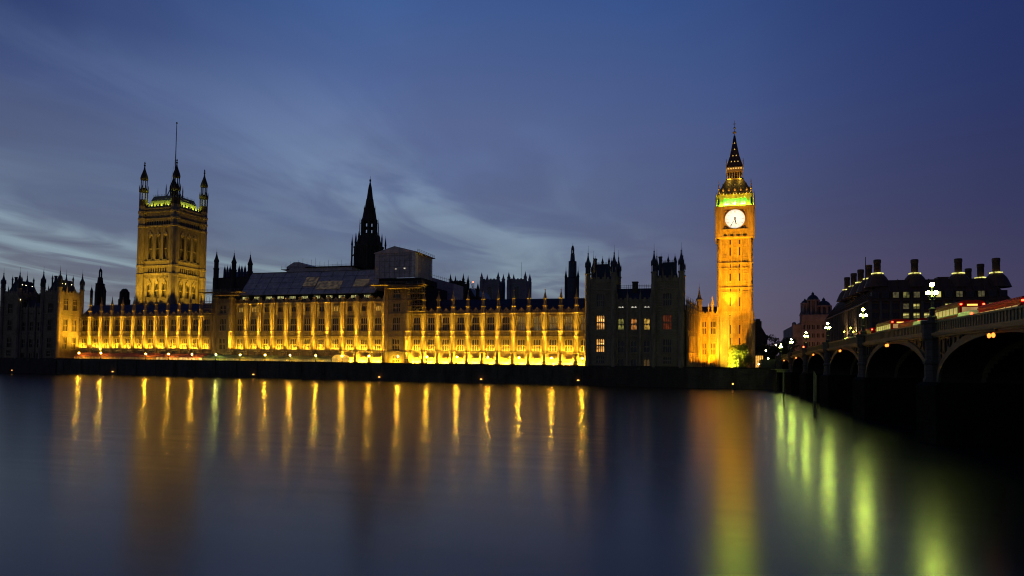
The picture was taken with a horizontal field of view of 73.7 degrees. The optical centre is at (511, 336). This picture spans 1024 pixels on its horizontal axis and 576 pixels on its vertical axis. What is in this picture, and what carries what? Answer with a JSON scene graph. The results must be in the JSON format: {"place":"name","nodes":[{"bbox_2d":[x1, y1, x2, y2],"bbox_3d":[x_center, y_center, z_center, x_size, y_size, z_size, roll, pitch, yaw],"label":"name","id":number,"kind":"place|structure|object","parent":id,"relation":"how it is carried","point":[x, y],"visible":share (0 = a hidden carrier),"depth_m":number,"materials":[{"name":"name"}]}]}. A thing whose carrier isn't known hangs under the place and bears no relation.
{"place":"outdoors","nodes":[
{"label":"outdoors","id":0,"kind":"place"},
{"bbox_2d":[90,268,106,305],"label":"ventilation tower","id":1,"kind":"structure","parent":0,"point":[100,291],"depth_m":381.83,"materials":[{"name":"stone"}]},
{"bbox_2d":[118,289,130,304],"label":"chimney stack","id":2,"kind":"object","parent":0,"point":[125,293],"visible":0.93,"depth_m":376.55,"materials":[{"name":"stone"}]},
{"bbox_2d":[211,296,238,354],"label":"palace tower","id":3,"kind":"structure","parent":0,"point":[222,336],"depth_m":297.38,"materials":[{"name":"stone"}]},
{"bbox_2d":[199,297,214,314],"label":"scaffold","id":4,"kind":"object","parent":3,"relation":"attached to","point":[203,311],"visible":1,"depth_m":297.76,"materials":[{"name":"brown metal"}]},
{"bbox_2d":[198,289,246,296],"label":"scaffold platform","id":5,"kind":"structure","parent":3,"relation":"on","point":[227,294],"depth_m":295.36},
{"bbox_2d":[219,319,225,330],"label":"window","id":6,"kind":"structure","parent":3,"relation":"in","point":[222,324],"depth_m":297.75,"materials":[{"name":"glass"}]},
{"bbox_2d":[382,283,409,362],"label":"palace tower","id":7,"kind":"structure","parent":0,"point":[396,333],"depth_m":273.61,"materials":[{"name":"stone"}]},
{"bbox_2d":[392,338,399,350],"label":"window","id":8,"kind":"structure","parent":7,"relation":"in","point":[395,341],"depth_m":273.56,"materials":[{"name":"glass"}]},
{"bbox_2d":[392,316,399,330],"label":"window","id":9,"kind":"structure","parent":7,"relation":"in","point":[395,319],"depth_m":273.86,"materials":[{"name":"glass"}]},
{"bbox_2d":[371,281,427,289],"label":"scaffold platform","id":10,"kind":"structure","parent":7,"relation":"on","point":[395,285],"depth_m":270.03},
{"bbox_2d":[374,246,446,310],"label":"scaffold enclosure","id":11,"kind":"object","parent":7,"relation":"on","point":[394,263],"visible":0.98,"depth_m":274.79,"materials":[{"name":"beige"}]},
{"bbox_2d":[406,282,425,312],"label":"scaffold","id":12,"kind":"object","parent":7,"relation":"attached to","point":[414,299],"visible":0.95,"depth_m":269.23,"materials":[{"name":"brown metal"}]},
{"bbox_2d":[466,284,491,299],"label":"church nave","id":13,"kind":"structure","parent":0,"point":[476,294],"depth_m":367.99,"materials":[{"name":"stone"}]},
{"bbox_2d":[480,273,504,298],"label":"abbey tower","id":14,"kind":"structure","parent":0,"point":[491,287],"depth_m":487.33,"materials":[{"name":"stone"}]},
{"bbox_2d":[0,373,1023,575],"bbox_3d":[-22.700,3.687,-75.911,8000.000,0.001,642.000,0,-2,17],"label":"river","id":15,"kind":"structure","parent":0,"point":[115,475],"depth_m":40.56,"materials":[{"name":"blue liquid"}]},
{"bbox_2d":[0,0,1023,355],"label":"sky","id":16,"kind":"structure","parent":0,"point":[491,138],"materials":[{"name":"blue"}]},
{"bbox_2d":[507,264,531,298],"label":"abbey tower","id":17,"kind":"structure","parent":0,"point":[520,287],"depth_m":481.51,"materials":[{"name":"stone"}]},
{"bbox_2d":[755,359,775,367],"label":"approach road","id":18,"kind":"structure","parent":0,"point":[767,363],"depth_m":228.45,"materials":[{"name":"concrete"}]},
{"label":"ground","id":19,"kind":"structure","parent":0,"visible":0},
{"bbox_2d":[0,267,84,373],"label":"palace pavilion","id":20,"kind":"structure","parent":19,"relation":"on","point":[41,324],"depth_m":317.50,"materials":[{"name":"stone"}]},
{"bbox_2d":[74,352,159,359],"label":"marquee","id":21,"kind":"object","parent":19,"relation":"on","point":[97,355],"visible":0.74,"depth_m":304.39,"materials":[{"name":"red fabric"}]},
{"bbox_2d":[77,294,213,359],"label":"palace range","id":22,"kind":"structure","parent":19,"relation":"on","point":[179,327],"depth_m":311.28,"materials":[{"name":"stone"}]},
{"bbox_2d":[159,318,164,330],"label":"window","id":23,"kind":"structure","parent":22,"relation":"in","point":[161,320],"depth_m":308.93,"materials":[{"name":"glass"}]},
{"bbox_2d":[182,318,187,330],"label":"window","id":24,"kind":"structure","parent":22,"relation":"in","point":[184,320],"depth_m":305.33,"materials":[{"name":"glass"}]},
{"bbox_2d":[204,318,209,330],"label":"window","id":25,"kind":"structure","parent":22,"relation":"in","point":[206,320],"depth_m":301.92,"materials":[{"name":"glass"}]},
{"bbox_2d":[135,122,207,304],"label":"flag tower","id":26,"kind":"structure","parent":19,"relation":"on","point":[172,244],"depth_m":375.06,"materials":[{"name":"stone"}]},
{"bbox_2d":[148,236,194,298],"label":"window","id":27,"kind":"structure","parent":26,"relation":"in","point":[158,236],"depth_m":375.93,"materials":[{"name":"brown glass"}]},
{"bbox_2d":[156,353,207,359],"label":"marquee","id":28,"kind":"object","parent":19,"relation":"on","point":[178,356],"visible":0.82,"depth_m":294.29,"materials":[{"name":"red fabric"}]},
{"bbox_2d":[202,354,332,361],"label":"marquee","id":29,"kind":"object","parent":19,"relation":"on","point":[300,358],"visible":0.74,"depth_m":281.76,"materials":[{"name":"green fabric"}]},
{"bbox_2d":[233,295,383,362],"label":"palace range","id":30,"kind":"structure","parent":19,"relation":"on","point":[342,324],"depth_m":286.12,"materials":[{"name":"stone"}]},
{"bbox_2d":[250,318,256,330],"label":"window","id":31,"kind":"structure","parent":30,"relation":"in","point":[253,322],"depth_m":295.00,"materials":[{"name":"glass"}]},
{"bbox_2d":[263,318,269,330],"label":"window","id":32,"kind":"structure","parent":30,"relation":"in","point":[266,322],"depth_m":293.13,"materials":[{"name":"glass"}]},
{"bbox_2d":[277,317,283,330],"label":"window","id":33,"kind":"structure","parent":30,"relation":"in","point":[280,320],"depth_m":291.21,"materials":[{"name":"glass"}]},
{"bbox_2d":[290,317,296,330],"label":"window","id":34,"kind":"structure","parent":30,"relation":"in","point":[293,320],"depth_m":289.29,"materials":[{"name":"glass"}]},
{"bbox_2d":[304,317,310,330],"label":"window","id":35,"kind":"structure","parent":30,"relation":"in","point":[307,320],"depth_m":287.32,"materials":[{"name":"glass"}]},
{"bbox_2d":[240,269,383,300],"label":"roof cover","id":36,"kind":"object","parent":30,"relation":"on","point":[338,284],"visible":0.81,"depth_m":292.61,"materials":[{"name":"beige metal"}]},
{"bbox_2d":[317,338,324,349],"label":"window","id":37,"kind":"structure","parent":30,"relation":"in","point":[320,345],"depth_m":285.16,"materials":[{"name":"glass"}]},
{"bbox_2d":[318,317,324,330],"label":"window","id":38,"kind":"structure","parent":30,"relation":"in","point":[321,320],"depth_m":285.36,"materials":[{"name":"glass"}]},
{"bbox_2d":[332,317,338,330],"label":"window","id":39,"kind":"structure","parent":30,"relation":"in","point":[335,320],"depth_m":283.49,"materials":[{"name":"glass"}]},
{"bbox_2d":[346,338,352,350],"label":"window","id":40,"kind":"structure","parent":30,"relation":"in","point":[349,341],"depth_m":281.22,"materials":[{"name":"glass"}]},
{"bbox_2d":[346,317,353,330],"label":"window","id":41,"kind":"structure","parent":30,"relation":"in","point":[349,323],"depth_m":281.70,"materials":[{"name":"glass"}]},
{"bbox_2d":[360,338,366,350],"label":"window","id":42,"kind":"structure","parent":30,"relation":"in","point":[363,341],"depth_m":279.37,"materials":[{"name":"glass"}]},
{"bbox_2d":[360,317,367,330],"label":"window","id":43,"kind":"structure","parent":30,"relation":"in","point":[363,326],"depth_m":279.78,"materials":[{"name":"glass"}]},
{"bbox_2d":[374,338,380,350],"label":"window","id":44,"kind":"structure","parent":30,"relation":"in","point":[377,341],"depth_m":277.53,"materials":[{"name":"glass"}]},
{"bbox_2d":[374,317,381,330],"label":"window","id":45,"kind":"structure","parent":30,"relation":"in","point":[377,321],"depth_m":278.01,"materials":[{"name":"glass"}]},
{"bbox_2d":[332,355,349,361],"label":"porch canopy","id":46,"kind":"object","parent":19,"relation":"on","point":[340,358],"visible":0.77,"depth_m":272.13,"materials":[{"name":"yellow"}]},
{"bbox_2d":[449,273,469,299],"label":"church tower","id":47,"kind":"structure","parent":19,"relation":"on","point":[466,287],"depth_m":365.51,"materials":[{"name":"stone"}]},
{"bbox_2d":[409,288,584,364],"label":"palace range","id":48,"kind":"structure","parent":19,"relation":"on","point":[468,330],"depth_m":263.04,"materials":[{"name":"stone"}]},
{"bbox_2d":[413,338,419,349],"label":"window","id":49,"kind":"structure","parent":48,"relation":"in","point":[416,342],"depth_m":272.63,"materials":[{"name":"glass"}]},
{"bbox_2d":[413,316,420,330],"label":"window","id":50,"kind":"structure","parent":48,"relation":"in","point":[416,319],"depth_m":273.03,"materials":[{"name":"glass"}]},
{"bbox_2d":[427,338,434,350],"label":"window","id":51,"kind":"structure","parent":48,"relation":"in","point":[430,341],"depth_m":270.87,"materials":[{"name":"glass"}]},
{"bbox_2d":[427,316,434,330],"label":"window","id":52,"kind":"structure","parent":48,"relation":"in","point":[431,324],"depth_m":271.10,"materials":[{"name":"glass"}]},
{"bbox_2d":[442,338,449,350],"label":"window","id":53,"kind":"structure","parent":48,"relation":"in","point":[445,345],"depth_m":269.06,"materials":[{"name":"glass"}]},
{"bbox_2d":[442,316,449,330],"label":"window","id":54,"kind":"structure","parent":48,"relation":"in","point":[445,319],"depth_m":269.45,"materials":[{"name":"glass"}]},
{"bbox_2d":[456,338,463,350],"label":"window","id":55,"kind":"structure","parent":48,"relation":"in","point":[459,341],"depth_m":267.29,"materials":[{"name":"glass"}]},
{"bbox_2d":[457,316,464,329],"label":"window","id":56,"kind":"structure","parent":48,"relation":"in","point":[460,319],"depth_m":267.62,"materials":[{"name":"glass"}]},
{"bbox_2d":[471,338,478,351],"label":"window","id":57,"kind":"structure","parent":48,"relation":"in","point":[475,341],"depth_m":265.47,"materials":[{"name":"glass"}]},
{"bbox_2d":[472,316,479,329],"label":"window","id":58,"kind":"structure","parent":48,"relation":"in","point":[476,319],"depth_m":265.79,"materials":[{"name":"glass"}]},
{"bbox_2d":[486,338,494,351],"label":"window","id":59,"kind":"structure","parent":48,"relation":"in","point":[490,341],"depth_m":263.73,"materials":[{"name":"glass"}]},
{"bbox_2d":[487,316,494,330],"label":"window","id":60,"kind":"structure","parent":48,"relation":"in","point":[490,320],"depth_m":264.05,"materials":[{"name":"glass"}]},
{"bbox_2d":[502,338,509,351],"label":"window","id":61,"kind":"structure","parent":48,"relation":"in","point":[506,341],"depth_m":261.93,"materials":[{"name":"glass"}]},
{"bbox_2d":[502,316,509,330],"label":"window","id":62,"kind":"structure","parent":48,"relation":"in","point":[505,320],"depth_m":262.35,"materials":[{"name":"glass"}]},
{"bbox_2d":[517,338,524,350],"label":"window","id":63,"kind":"structure","parent":48,"relation":"in","point":[520,341],"depth_m":260.21,"materials":[{"name":"glass"}]},
{"bbox_2d":[517,316,525,330],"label":"window","id":64,"kind":"structure","parent":48,"relation":"in","point":[520,320],"depth_m":260.53,"materials":[{"name":"glass"}]},
{"bbox_2d":[533,338,540,350],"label":"window","id":65,"kind":"structure","parent":48,"relation":"in","point":[537,343],"depth_m":258.40,"materials":[{"name":"glass"}]},
{"bbox_2d":[533,315,540,330],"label":"window","id":66,"kind":"structure","parent":48,"relation":"in","point":[536,320],"depth_m":258.75,"materials":[{"name":"glass"}]},
{"bbox_2d":[548,338,556,351],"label":"window","id":67,"kind":"structure","parent":48,"relation":"in","point":[552,343],"depth_m":256.61,"materials":[{"name":"glass"}]},
{"bbox_2d":[548,315,556,330],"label":"window","id":68,"kind":"structure","parent":48,"relation":"in","point":[553,318],"depth_m":256.99,"materials":[{"name":"glass"}]},
{"bbox_2d":[564,338,572,351],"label":"window","id":69,"kind":"structure","parent":48,"relation":"in","point":[568,344],"depth_m":254.93,"materials":[{"name":"glass"}]},
{"bbox_2d":[564,315,572,329],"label":"window","id":70,"kind":"structure","parent":48,"relation":"in","point":[568,318],"depth_m":255.24,"materials":[{"name":"glass"}]},
{"bbox_2d":[583,250,685,387],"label":"palace pavilion","id":71,"kind":"structure","parent":19,"relation":"on","point":[635,325],"depth_m":237.56,"materials":[{"name":"stone"}]},
{"bbox_2d":[595,355,604,363],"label":"window","id":72,"kind":"structure","parent":71,"relation":"in","point":[600,359],"depth_m":240.01,"materials":[{"name":"glass"}]},
{"bbox_2d":[596,338,604,352],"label":"window","id":73,"kind":"structure","parent":71,"relation":"in","point":[600,342],"depth_m":240.30,"materials":[{"name":"glass"}]},
{"bbox_2d":[596,314,604,329],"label":"window","id":74,"kind":"structure","parent":71,"relation":"in","point":[600,320],"depth_m":240.65,"materials":[{"name":"glass"}]},
{"bbox_2d":[596,293,604,306],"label":"window","id":75,"kind":"structure","parent":71,"relation":"in","point":[600,297],"depth_m":240.98,"materials":[{"name":"glass"}]},
{"bbox_2d":[630,340,636,352],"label":"window","id":76,"kind":"structure","parent":71,"relation":"in","point":[633,344],"depth_m":237.85,"materials":[{"name":"glass"}]},
{"bbox_2d":[630,317,636,329],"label":"window","id":77,"kind":"structure","parent":71,"relation":"in","point":[633,325],"depth_m":238.23,"materials":[{"name":"glass"}]},
{"bbox_2d":[643,317,649,329],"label":"window","id":78,"kind":"structure","parent":71,"relation":"in","point":[646,322],"depth_m":236.98,"materials":[{"name":"glass"}]},
{"bbox_2d":[662,355,671,364],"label":"window","id":79,"kind":"structure","parent":71,"relation":"in","point":[665,360],"depth_m":233.53,"materials":[{"name":"glass"}]},
{"bbox_2d":[662,338,671,352],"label":"window","id":80,"kind":"structure","parent":71,"relation":"in","point":[667,342],"depth_m":233.71,"materials":[{"name":"glass"}]},
{"bbox_2d":[662,314,671,329],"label":"window","id":81,"kind":"structure","parent":71,"relation":"in","point":[667,319],"depth_m":234.05,"materials":[{"name":"glass"}]},
{"bbox_2d":[663,292,671,305],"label":"window","id":82,"kind":"structure","parent":71,"relation":"in","point":[667,296],"depth_m":234.39,"materials":[{"name":"glass"}]},
{"bbox_2d":[684,297,699,366],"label":"palace range","id":83,"kind":"structure","parent":19,"relation":"on","point":[691,336],"depth_m":248.24,"materials":[{"name":"stone"}]},
{"bbox_2d":[696,287,718,366],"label":"palace range","id":84,"kind":"structure","parent":19,"relation":"on","point":[709,336],"depth_m":268.11,"materials":[{"name":"stone"}]},
{"bbox_2d":[710,342,715,354],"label":"window","id":85,"kind":"structure","parent":84,"relation":"in","point":[712,344],"depth_m":267.81,"materials":[{"name":"glass"}]},
{"bbox_2d":[710,320,715,333],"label":"window","id":86,"kind":"structure","parent":84,"relation":"in","point":[712,322],"depth_m":268.21,"materials":[{"name":"glass"}]},
{"bbox_2d":[715,121,755,367],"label":"clock tower","id":87,"kind":"structure","parent":19,"relation":"on","point":[734,222],"depth_m":268.04,"materials":[{"name":"stone"}]},
{"bbox_2d":[727,343,754,366],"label":"bush","id":88,"kind":"object","parent":19,"relation":"on","point":[740,353],"visible":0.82,"depth_m":248.12,"materials":[{"name":"green plant"}]},
{"bbox_2d":[755,319,766,361],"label":"brick building","id":89,"kind":"structure","parent":19,"relation":"on","point":[760,335],"depth_m":339.53,"materials":[{"name":"black brick"}]},
{"bbox_2d":[755,341,775,358],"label":"broadleaf tree","id":90,"kind":"object","parent":19,"relation":"on","point":[763,348],"visible":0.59,"depth_m":280.45,"materials":[{"name":"black plant"}]},
{"bbox_2d":[765,334,780,357],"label":"broadleaf tree","id":91,"kind":"object","parent":19,"relation":"on","point":[772,339],"visible":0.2,"depth_m":308.81,"materials":[{"name":"black plant"}]},
{"bbox_2d":[773,343,789,358],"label":"broadleaf tree","id":92,"kind":"object","parent":19,"relation":"on","point":[784,350],"visible":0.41,"depth_m":270.30,"materials":[{"name":"black plant"}]},
{"bbox_2d":[781,337,799,350],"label":"broadleaf tree","id":93,"kind":"object","parent":19,"relation":"on","point":[787,340],"visible":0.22,"depth_m":324.59,"materials":[{"name":"black plant"}]},
{"bbox_2d":[783,292,831,351],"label":"domed building","id":94,"kind":"structure","parent":19,"relation":"on","point":[815,311],"depth_m":397.90,"materials":[{"name":"stone"}]},
{"bbox_2d":[825,257,1011,341],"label":"office block","id":95,"kind":"structure","parent":19,"relation":"on","point":[877,295],"depth_m":262.83,"materials":[{"name":"black stone"}]},
{"label":"riverbed ground","id":96,"kind":"structure","parent":0,"visible":0},
{"bbox_2d":[0,357,778,389],"bbox_3d":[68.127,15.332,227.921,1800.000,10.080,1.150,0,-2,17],"label":"river wall","id":97,"kind":"structure","parent":96,"relation":"on","point":[727,377],"depth_m":261.74,"materials":[{"name":"stone"}]},
{"bbox_2d":[771,369,788,390],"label":"landing stage","id":98,"kind":"object","parent":96,"relation":"on","point":[785,371],"visible":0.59,"depth_m":213.94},
{"bbox_2d":[813,372,816,415],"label":"mooring post","id":99,"kind":"object","parent":96,"relation":"on","point":[814,394],"visible":0.71,"depth_m":101.81,"materials":[{"name":"black wood"}]},
{"bbox_2d":[775,305,1023,447],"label":"arch bridge","id":100,"kind":"structure","parent":96,"relation":"on","point":[956,381],"depth_m":65.90,"materials":[{"name":"black stone"}]},
{"bbox_2d":[859,308,866,333],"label":"bridge lamp","id":101,"kind":"object","parent":100,"relation":"on","point":[863,326],"visible":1,"depth_m":99.10,"materials":[{"name":"white"}]},
{"bbox_2d":[876,319,908,331],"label":"red bus","id":102,"kind":"object","parent":100,"relation":"on","point":[888,325],"visible":0.19,"depth_m":107.06,"materials":[{"name":"paint"}]},
{"bbox_2d":[898,318,926,327],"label":"red bus","id":103,"kind":"object","parent":100,"relation":"on","point":[906,323],"visible":0.04,"depth_m":96.48,"materials":[{"name":"paint"}]},
{"bbox_2d":[926,282,937,319],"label":"bridge lamp","id":104,"kind":"object","parent":100,"relation":"on","point":[932,315],"visible":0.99,"depth_m":67.52,"materials":[{"name":"black metal"}]},
{"bbox_2d":[935,300,984,319],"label":"red bus","id":105,"kind":"object","parent":100,"relation":"on","point":[951,310],"visible":0.21,"depth_m":77.48,"materials":[{"name":"paint"}]},
{"bbox_2d":[957,310,978,316],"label":"delivery van","id":106,"kind":"object","parent":100,"relation":"on","point":[969,312],"visible":0.06,"depth_m":71.43,"materials":[{"name":"white paint"}]},
{"bbox_2d":[977,296,1023,312],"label":"red bus","id":107,"kind":"object","parent":100,"relation":"on","point":[1013,302],"visible":0.16,"depth_m":64.82,"materials":[{"name":"paint"}]},
{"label":"palace range","id":108,"kind":"object","parent":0,"visible":0},
{"bbox_2d":[212,252,252,299],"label":"turreted hall","id":109,"kind":"structure","parent":108,"relation":"on","point":[232,279],"depth_m":346.78,"materials":[{"name":"stone"}]},
{"bbox_2d":[351,179,386,269],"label":"spired tower","id":110,"kind":"structure","parent":108,"relation":"on","point":[368,245],"depth_m":332.35,"materials":[{"name":"stone"}]},
{"bbox_2d":[281,260,361,271],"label":"roof cover","id":111,"kind":"object","parent":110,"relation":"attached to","point":[296,267],"visible":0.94,"depth_m":328.65,"materials":[{"name":"grey"}]},
{"bbox_2d":[432,276,462,299],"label":"roof cover","id":112,"kind":"object","parent":108,"relation":"on","point":[448,287],"visible":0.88,"depth_m":306.12,"materials":[{"name":"grey"}]},
{"bbox_2d":[564,246,578,297],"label":"ventilation tower","id":113,"kind":"structure","parent":108,"relation":"on","point":[571,282],"depth_m":276.39,"materials":[{"name":"stone"}]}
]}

